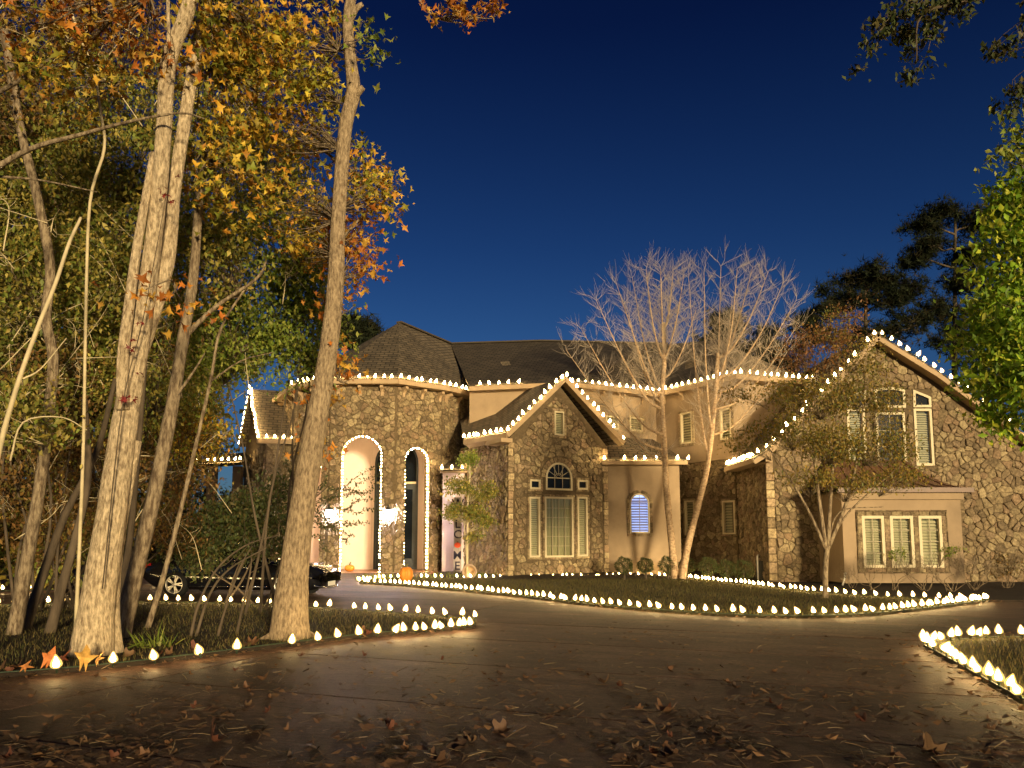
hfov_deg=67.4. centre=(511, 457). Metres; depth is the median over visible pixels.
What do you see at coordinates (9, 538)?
wood tree
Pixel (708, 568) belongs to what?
boxwood
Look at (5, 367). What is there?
olive thicket
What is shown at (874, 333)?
light string
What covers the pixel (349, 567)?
pumpkin
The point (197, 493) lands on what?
wood tree
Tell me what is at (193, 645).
dry leaf
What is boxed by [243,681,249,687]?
dry leaf
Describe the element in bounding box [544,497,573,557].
window
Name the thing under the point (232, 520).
evergreen shrub
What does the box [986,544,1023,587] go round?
bare shrub
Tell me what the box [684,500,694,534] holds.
window
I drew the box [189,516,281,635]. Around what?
bare sapling
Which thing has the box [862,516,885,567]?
window
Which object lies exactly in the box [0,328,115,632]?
dark stem
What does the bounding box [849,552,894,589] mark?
bare shrub
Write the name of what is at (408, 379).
light string
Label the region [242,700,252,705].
dry leaf
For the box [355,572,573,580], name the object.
liriope
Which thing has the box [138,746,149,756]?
dry leaf
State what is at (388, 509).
wall lantern
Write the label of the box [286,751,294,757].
dry leaf
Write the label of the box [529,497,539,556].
window
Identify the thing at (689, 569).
boxwood
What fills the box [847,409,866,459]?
window
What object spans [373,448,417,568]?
door
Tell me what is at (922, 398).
window
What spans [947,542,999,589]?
bare shrub
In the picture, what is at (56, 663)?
light string
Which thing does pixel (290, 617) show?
slim tree
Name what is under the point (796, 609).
light string
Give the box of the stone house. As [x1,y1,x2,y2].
[196,321,1023,582]
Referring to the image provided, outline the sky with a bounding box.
[0,0,1023,533]
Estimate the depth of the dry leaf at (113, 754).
5.52 m
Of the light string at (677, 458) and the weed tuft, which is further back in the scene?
the light string at (677, 458)
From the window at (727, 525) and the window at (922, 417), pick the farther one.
the window at (727, 525)
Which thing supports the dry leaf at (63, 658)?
on the woodland floor
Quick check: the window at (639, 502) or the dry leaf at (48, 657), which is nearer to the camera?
the dry leaf at (48, 657)
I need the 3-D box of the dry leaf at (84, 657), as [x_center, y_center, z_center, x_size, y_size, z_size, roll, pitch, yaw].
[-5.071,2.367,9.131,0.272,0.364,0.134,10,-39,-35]
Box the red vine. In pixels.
[102,174,179,588]
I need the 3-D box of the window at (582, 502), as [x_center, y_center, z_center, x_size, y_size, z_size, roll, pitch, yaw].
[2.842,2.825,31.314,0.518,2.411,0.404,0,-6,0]
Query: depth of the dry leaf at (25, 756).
5.53 m
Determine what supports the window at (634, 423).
in the stone house
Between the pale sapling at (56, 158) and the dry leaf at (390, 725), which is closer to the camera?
the dry leaf at (390, 725)
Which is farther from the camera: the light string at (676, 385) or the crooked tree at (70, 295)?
the light string at (676, 385)
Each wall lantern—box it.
[326,505,331,519]
[384,504,391,518]
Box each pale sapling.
[0,217,99,468]
[12,8,144,623]
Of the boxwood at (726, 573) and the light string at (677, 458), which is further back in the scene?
the light string at (677, 458)
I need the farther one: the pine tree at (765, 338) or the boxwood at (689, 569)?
the pine tree at (765, 338)
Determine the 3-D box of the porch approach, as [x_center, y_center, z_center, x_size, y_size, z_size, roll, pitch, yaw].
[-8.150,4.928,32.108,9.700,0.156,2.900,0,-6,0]
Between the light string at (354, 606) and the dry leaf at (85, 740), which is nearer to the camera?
the dry leaf at (85, 740)
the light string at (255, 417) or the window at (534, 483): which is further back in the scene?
the light string at (255, 417)
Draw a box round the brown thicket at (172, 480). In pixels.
[0,353,270,610]
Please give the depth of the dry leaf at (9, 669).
8.81 m
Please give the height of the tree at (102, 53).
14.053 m
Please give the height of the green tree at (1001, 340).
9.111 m
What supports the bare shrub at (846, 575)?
on the planting bed
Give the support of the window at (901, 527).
in the stone house
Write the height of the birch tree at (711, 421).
13.668 m
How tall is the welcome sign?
3.149 m
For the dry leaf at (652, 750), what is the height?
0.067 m
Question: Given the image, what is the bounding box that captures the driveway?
[0,570,1023,767]
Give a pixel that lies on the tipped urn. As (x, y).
(472, 570)
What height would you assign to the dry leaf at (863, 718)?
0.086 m
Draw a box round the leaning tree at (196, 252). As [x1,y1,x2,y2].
[39,107,357,637]
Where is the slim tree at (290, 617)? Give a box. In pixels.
[215,0,509,645]
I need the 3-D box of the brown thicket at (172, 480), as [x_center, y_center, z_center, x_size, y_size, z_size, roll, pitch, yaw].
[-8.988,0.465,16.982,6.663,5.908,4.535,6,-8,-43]
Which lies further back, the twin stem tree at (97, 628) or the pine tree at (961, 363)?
the pine tree at (961, 363)
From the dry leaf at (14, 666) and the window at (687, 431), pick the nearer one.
the dry leaf at (14, 666)
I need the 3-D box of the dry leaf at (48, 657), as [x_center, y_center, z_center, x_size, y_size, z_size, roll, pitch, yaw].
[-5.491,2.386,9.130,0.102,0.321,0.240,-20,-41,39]
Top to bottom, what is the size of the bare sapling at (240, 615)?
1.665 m
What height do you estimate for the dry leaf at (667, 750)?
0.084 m
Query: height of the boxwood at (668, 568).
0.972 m
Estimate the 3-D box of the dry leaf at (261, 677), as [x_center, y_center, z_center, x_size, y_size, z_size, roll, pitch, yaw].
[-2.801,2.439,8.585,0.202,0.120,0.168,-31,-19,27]
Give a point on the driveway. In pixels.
(500, 614)
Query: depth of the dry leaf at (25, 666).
8.73 m
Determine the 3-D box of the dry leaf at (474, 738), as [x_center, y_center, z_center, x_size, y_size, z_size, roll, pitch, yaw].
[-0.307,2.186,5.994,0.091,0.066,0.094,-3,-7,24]
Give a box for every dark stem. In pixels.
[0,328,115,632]
[20,326,169,629]
[77,331,228,594]
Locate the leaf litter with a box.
[0,582,1023,767]
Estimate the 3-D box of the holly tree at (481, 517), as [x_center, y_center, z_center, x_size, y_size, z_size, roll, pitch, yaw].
[-1.625,2.151,30.176,2.683,5.180,1.748,0,-6,0]
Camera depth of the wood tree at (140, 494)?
29.03 m
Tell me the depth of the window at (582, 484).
31.47 m
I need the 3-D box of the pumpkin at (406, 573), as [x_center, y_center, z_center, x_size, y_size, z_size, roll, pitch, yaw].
[-3.779,4.130,27.431,0.496,0.658,0.500,0,-6,0]
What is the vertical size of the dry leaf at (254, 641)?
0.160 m
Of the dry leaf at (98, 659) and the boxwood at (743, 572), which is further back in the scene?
the boxwood at (743, 572)
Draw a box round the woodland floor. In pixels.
[0,603,475,677]
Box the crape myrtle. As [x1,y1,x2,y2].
[708,290,942,597]
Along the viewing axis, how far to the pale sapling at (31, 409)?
11.38 m
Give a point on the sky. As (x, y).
(546, 142)
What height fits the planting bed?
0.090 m
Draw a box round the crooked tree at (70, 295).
[0,28,204,634]
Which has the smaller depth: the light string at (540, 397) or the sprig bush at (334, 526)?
the sprig bush at (334, 526)
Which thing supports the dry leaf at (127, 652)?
on the woodland floor
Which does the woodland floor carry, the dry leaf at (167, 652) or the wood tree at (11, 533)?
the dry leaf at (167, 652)
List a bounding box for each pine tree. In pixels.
[311,307,387,352]
[686,304,821,374]
[782,250,940,361]
[891,192,996,384]
[949,229,1020,376]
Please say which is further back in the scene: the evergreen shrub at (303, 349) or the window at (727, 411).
the window at (727, 411)
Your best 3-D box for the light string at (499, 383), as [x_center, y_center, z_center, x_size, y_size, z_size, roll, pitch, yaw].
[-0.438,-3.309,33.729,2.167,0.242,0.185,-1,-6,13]
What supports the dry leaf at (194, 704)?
on the driveway
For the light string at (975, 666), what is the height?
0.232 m
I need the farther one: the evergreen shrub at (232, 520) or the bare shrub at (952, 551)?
the bare shrub at (952, 551)
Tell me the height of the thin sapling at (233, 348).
6.829 m
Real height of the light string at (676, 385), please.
0.267 m
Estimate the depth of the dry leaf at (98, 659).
9.16 m
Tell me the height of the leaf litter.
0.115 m
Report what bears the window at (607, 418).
in the stone house
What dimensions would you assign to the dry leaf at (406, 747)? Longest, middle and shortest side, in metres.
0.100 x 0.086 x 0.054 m
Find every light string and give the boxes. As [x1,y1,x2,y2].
[0,617,475,672]
[39,595,476,618]
[238,385,291,443]
[291,374,466,389]
[339,436,381,571]
[357,573,977,599]
[359,577,988,615]
[404,448,427,567]
[463,373,624,438]
[479,379,520,384]
[570,371,812,390]
[603,455,688,459]
[726,331,1019,464]
[921,625,1023,640]
[922,634,1023,698]
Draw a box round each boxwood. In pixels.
[614,556,632,579]
[636,557,653,579]
[658,555,676,578]
[678,558,695,579]
[696,557,718,579]
[717,559,736,580]
[732,559,754,580]
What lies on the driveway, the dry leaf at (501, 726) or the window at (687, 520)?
the dry leaf at (501, 726)
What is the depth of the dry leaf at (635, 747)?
5.78 m
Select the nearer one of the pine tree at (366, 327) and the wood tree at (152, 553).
the wood tree at (152, 553)
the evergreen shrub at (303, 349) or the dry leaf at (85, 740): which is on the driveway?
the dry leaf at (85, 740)
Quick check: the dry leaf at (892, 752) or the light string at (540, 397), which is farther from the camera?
the light string at (540, 397)
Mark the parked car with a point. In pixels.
(322, 575)
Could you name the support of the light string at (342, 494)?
on the stone house
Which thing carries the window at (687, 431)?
in the stone house
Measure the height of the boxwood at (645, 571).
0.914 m
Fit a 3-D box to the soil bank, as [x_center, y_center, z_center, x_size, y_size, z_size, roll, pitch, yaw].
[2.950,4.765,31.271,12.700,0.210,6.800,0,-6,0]
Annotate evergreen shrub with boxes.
[146,463,315,603]
[151,208,372,613]
[196,454,295,543]
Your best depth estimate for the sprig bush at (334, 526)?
18.11 m
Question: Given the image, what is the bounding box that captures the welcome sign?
[452,497,463,572]
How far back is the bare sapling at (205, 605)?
12.19 m
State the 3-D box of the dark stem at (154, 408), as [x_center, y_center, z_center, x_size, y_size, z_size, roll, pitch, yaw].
[-7.630,0.279,15.691,3.178,6.050,3.429,0,-6,0]
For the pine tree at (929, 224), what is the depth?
63.57 m
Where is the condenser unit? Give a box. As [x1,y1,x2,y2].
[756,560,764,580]
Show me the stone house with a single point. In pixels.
(570, 499)
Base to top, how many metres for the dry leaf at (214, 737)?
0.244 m
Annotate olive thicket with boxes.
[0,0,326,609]
[0,154,235,603]
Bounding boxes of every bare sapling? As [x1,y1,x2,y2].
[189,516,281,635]
[194,525,279,635]
[216,533,270,635]
[235,533,273,633]
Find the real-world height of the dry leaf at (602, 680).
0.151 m
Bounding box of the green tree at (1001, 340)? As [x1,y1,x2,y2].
[933,94,1023,452]
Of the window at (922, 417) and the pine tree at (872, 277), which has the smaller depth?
the window at (922, 417)
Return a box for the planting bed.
[360,574,1023,601]
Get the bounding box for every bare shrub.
[831,555,864,587]
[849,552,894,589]
[882,546,914,589]
[895,547,950,590]
[906,544,980,591]
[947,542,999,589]
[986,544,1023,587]
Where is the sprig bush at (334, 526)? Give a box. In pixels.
[265,459,382,608]
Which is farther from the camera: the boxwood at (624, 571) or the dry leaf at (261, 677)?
the boxwood at (624, 571)
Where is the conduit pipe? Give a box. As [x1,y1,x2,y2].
[756,554,758,579]
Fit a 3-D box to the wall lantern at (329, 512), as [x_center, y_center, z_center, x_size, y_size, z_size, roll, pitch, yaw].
[-7.793,2.328,32.731,0.380,0.670,0.434,0,-6,0]
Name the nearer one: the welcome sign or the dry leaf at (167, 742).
the dry leaf at (167, 742)
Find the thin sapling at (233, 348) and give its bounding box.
[144,283,291,627]
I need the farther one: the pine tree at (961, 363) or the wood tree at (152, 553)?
the pine tree at (961, 363)
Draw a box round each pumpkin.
[345,562,354,571]
[399,564,412,581]
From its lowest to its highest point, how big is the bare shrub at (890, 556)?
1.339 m
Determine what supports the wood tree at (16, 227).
on the ground
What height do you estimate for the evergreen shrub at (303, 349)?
8.693 m
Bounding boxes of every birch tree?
[554,241,716,578]
[671,241,816,578]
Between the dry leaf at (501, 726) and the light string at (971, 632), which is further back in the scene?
the light string at (971, 632)
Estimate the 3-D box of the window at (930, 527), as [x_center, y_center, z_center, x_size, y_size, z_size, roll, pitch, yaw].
[14.038,2.836,25.812,0.779,1.730,0.205,0,-6,0]
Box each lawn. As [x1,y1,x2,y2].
[359,578,988,618]
[923,637,1023,703]
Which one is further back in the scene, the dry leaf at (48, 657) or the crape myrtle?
the crape myrtle
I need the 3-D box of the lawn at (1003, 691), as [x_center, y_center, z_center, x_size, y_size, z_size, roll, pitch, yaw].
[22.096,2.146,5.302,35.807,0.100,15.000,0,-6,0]
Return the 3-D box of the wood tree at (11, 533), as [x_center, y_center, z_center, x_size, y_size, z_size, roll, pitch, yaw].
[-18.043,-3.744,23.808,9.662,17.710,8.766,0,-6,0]
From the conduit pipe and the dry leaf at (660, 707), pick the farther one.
the conduit pipe
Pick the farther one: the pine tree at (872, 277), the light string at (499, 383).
the pine tree at (872, 277)
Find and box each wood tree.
[0,4,49,518]
[0,86,186,588]
[0,103,122,564]
[0,320,62,567]
[1,155,246,552]
[72,290,239,569]
[160,325,274,559]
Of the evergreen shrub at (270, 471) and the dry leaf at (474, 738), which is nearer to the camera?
the dry leaf at (474, 738)
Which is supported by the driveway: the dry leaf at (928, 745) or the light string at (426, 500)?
the dry leaf at (928, 745)
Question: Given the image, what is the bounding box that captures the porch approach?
[341,572,431,578]
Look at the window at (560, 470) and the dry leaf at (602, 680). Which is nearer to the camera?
the dry leaf at (602, 680)
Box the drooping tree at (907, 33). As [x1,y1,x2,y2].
[842,0,1023,119]
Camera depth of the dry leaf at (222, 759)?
5.40 m
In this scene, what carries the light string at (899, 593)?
on the lawn at (665, 602)
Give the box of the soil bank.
[429,571,762,580]
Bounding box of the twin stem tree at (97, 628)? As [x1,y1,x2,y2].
[0,0,325,657]
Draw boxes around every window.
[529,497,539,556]
[530,479,540,488]
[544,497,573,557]
[545,463,572,490]
[577,497,587,555]
[578,480,587,489]
[605,415,618,429]
[630,417,642,430]
[630,493,649,532]
[680,411,692,443]
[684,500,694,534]
[719,408,730,439]
[722,500,735,533]
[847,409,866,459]
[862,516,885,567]
[874,387,905,407]
[875,412,906,459]
[889,516,915,567]
[913,390,931,406]
[913,409,934,465]
[918,516,943,567]
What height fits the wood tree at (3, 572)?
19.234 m
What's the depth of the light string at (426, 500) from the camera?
34.14 m
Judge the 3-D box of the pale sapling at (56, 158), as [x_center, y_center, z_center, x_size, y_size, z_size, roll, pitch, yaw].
[-7.661,-1.994,12.929,2.079,9.966,4.068,2,-6,-16]
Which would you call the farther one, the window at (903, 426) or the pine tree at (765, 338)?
the pine tree at (765, 338)
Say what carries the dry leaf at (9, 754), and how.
on the driveway
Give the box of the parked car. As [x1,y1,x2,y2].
[143,542,340,596]
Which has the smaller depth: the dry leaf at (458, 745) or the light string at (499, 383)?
the dry leaf at (458, 745)
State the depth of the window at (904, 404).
28.40 m
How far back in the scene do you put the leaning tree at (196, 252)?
13.88 m
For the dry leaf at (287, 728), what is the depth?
6.29 m
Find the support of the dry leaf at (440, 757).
on the driveway
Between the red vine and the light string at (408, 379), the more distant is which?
the light string at (408, 379)
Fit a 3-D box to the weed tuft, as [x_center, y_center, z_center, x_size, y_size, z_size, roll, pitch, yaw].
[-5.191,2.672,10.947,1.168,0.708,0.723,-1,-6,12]
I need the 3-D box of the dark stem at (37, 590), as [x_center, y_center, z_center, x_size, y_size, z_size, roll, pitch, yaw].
[-8.373,0.256,15.377,2.914,6.046,3.506,6,-8,-43]
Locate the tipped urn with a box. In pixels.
[462,564,476,578]
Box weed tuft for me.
[127,622,195,649]
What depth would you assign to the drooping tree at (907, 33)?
10.04 m
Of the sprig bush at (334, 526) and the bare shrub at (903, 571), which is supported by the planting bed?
the bare shrub at (903, 571)
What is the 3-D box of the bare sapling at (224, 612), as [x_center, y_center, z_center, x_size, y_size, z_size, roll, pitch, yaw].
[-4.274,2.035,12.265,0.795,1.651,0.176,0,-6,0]
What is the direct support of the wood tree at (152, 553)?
on the ground
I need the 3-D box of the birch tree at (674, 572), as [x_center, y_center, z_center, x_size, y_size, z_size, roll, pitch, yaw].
[4.804,-2.078,29.657,6.670,13.396,3.657,0,-6,0]
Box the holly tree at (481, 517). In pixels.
[437,447,500,576]
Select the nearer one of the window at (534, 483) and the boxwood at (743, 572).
the boxwood at (743, 572)
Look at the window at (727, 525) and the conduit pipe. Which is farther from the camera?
the window at (727, 525)
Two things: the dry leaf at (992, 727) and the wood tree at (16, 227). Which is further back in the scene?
the wood tree at (16, 227)
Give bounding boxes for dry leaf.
[1,745,13,757]
[4,667,13,670]
[8,660,21,668]
[12,750,49,758]
[18,660,33,670]
[40,646,59,668]
[60,649,70,663]
[74,644,98,671]
[80,735,90,742]
[95,651,104,666]
[109,749,119,758]
[121,648,135,656]
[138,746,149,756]
[164,739,172,744]
[165,645,173,654]
[189,639,200,650]
[190,700,196,707]
[210,717,228,741]
[214,755,225,763]
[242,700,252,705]
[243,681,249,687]
[246,636,258,644]
[253,671,268,679]
[283,723,293,731]
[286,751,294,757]
[386,719,397,730]
[401,740,408,749]
[428,746,451,761]
[446,738,466,750]
[467,734,478,741]
[492,718,510,732]
[597,673,608,682]
[632,741,639,749]
[644,746,660,753]
[655,698,677,712]
[659,743,681,757]
[855,712,866,721]
[887,746,898,757]
[917,731,947,752]
[983,723,995,729]

